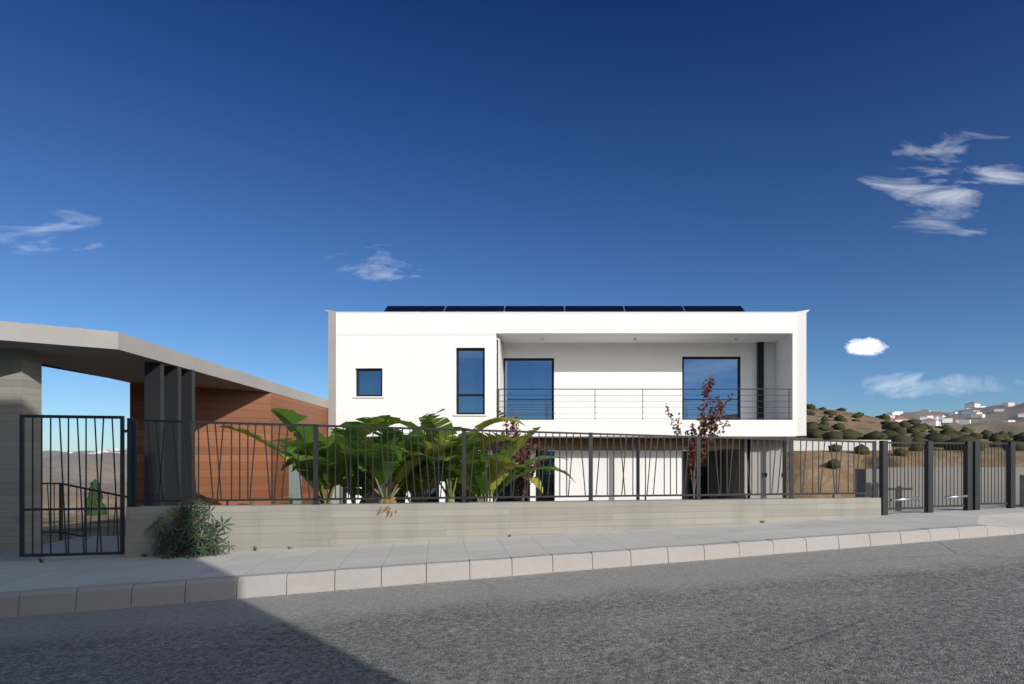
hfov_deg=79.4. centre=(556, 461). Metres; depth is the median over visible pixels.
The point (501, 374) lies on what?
interior walls
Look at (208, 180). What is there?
sky
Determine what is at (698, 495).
fence
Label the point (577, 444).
wood soffit
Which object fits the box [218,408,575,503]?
banana plant
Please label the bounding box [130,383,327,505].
wood clad store
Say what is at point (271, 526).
boundary wall
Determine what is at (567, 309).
solar panels
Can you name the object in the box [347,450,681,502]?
ground floor walls
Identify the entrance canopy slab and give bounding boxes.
[0,321,327,407]
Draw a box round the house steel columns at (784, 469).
[342,437,786,502]
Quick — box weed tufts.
[38,496,763,562]
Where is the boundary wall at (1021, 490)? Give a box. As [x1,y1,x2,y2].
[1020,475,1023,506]
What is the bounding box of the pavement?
[0,504,1023,591]
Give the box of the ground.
[43,403,1023,581]
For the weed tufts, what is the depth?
8.78 m
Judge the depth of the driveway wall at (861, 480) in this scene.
12.83 m
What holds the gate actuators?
attached to the vehicle gate at (971, 471)
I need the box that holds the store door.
[289,465,300,503]
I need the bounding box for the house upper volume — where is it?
[336,313,795,435]
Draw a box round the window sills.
[353,396,486,415]
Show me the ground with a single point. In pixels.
(991, 420)
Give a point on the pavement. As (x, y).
(63, 571)
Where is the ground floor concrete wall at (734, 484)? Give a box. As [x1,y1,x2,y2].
[682,439,781,498]
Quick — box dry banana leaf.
[376,497,396,515]
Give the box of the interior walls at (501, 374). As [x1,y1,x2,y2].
[497,338,503,417]
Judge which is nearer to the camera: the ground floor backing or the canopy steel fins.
the canopy steel fins
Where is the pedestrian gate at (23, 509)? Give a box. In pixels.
[19,415,133,556]
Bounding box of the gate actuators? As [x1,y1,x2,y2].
[890,495,967,500]
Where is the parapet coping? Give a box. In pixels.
[336,312,796,312]
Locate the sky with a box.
[0,0,1023,451]
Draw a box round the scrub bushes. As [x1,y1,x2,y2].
[793,403,1023,468]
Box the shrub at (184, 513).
[144,499,235,558]
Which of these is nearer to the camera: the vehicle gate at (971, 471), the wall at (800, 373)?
the vehicle gate at (971, 471)
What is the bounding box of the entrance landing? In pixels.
[0,535,125,561]
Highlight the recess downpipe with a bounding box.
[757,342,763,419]
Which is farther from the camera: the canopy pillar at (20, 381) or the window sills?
the window sills
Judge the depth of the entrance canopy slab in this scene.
10.19 m
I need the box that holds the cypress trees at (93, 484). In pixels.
[87,479,106,515]
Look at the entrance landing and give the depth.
9.67 m
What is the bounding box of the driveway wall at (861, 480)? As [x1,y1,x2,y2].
[855,467,1023,510]
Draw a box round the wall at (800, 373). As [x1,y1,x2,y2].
[795,310,808,436]
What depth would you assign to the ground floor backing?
22.95 m
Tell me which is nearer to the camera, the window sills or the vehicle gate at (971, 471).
the vehicle gate at (971, 471)
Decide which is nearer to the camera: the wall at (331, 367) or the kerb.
the kerb
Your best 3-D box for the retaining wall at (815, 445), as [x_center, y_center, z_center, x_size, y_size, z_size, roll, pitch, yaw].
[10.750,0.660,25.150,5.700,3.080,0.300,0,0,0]
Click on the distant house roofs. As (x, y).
(927, 419)
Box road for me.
[0,534,1023,683]
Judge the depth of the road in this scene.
5.01 m
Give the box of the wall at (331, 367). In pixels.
[326,310,380,503]
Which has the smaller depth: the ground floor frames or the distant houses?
the ground floor frames
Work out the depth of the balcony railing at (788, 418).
19.56 m
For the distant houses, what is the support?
on the ground
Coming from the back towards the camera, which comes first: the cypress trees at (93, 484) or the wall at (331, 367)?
the cypress trees at (93, 484)
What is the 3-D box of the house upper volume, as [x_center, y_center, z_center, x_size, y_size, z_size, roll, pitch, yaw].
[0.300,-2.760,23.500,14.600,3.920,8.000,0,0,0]
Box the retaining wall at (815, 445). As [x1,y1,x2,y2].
[794,440,890,450]
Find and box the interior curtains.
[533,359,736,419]
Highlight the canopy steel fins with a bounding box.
[144,362,194,505]
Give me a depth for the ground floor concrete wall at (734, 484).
20.26 m
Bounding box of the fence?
[128,419,879,506]
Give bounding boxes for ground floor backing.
[381,451,554,502]
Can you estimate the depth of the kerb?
7.09 m
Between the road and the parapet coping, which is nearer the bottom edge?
the road
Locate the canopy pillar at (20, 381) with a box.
[0,349,41,552]
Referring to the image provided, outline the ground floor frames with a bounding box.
[362,450,554,502]
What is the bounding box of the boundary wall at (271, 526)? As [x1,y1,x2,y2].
[126,497,880,582]
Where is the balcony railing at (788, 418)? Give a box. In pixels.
[497,389,790,419]
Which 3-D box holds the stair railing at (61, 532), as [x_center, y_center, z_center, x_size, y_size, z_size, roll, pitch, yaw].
[-8.671,1.169,11.061,1.905,1.585,0.122,0,0,-6]
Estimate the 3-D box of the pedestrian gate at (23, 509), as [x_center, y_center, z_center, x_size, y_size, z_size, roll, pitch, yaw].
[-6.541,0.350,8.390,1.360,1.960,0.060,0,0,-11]
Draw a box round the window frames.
[356,348,739,419]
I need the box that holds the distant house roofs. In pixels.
[90,401,1023,452]
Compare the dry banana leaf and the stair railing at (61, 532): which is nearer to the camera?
the dry banana leaf
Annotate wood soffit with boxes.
[361,436,794,449]
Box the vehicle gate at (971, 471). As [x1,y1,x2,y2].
[879,441,1023,514]
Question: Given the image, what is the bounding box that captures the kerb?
[0,525,1023,617]
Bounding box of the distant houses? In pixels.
[69,403,1023,453]
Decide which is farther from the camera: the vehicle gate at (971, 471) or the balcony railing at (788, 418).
the balcony railing at (788, 418)
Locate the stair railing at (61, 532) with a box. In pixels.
[43,483,126,540]
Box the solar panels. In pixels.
[384,306,744,311]

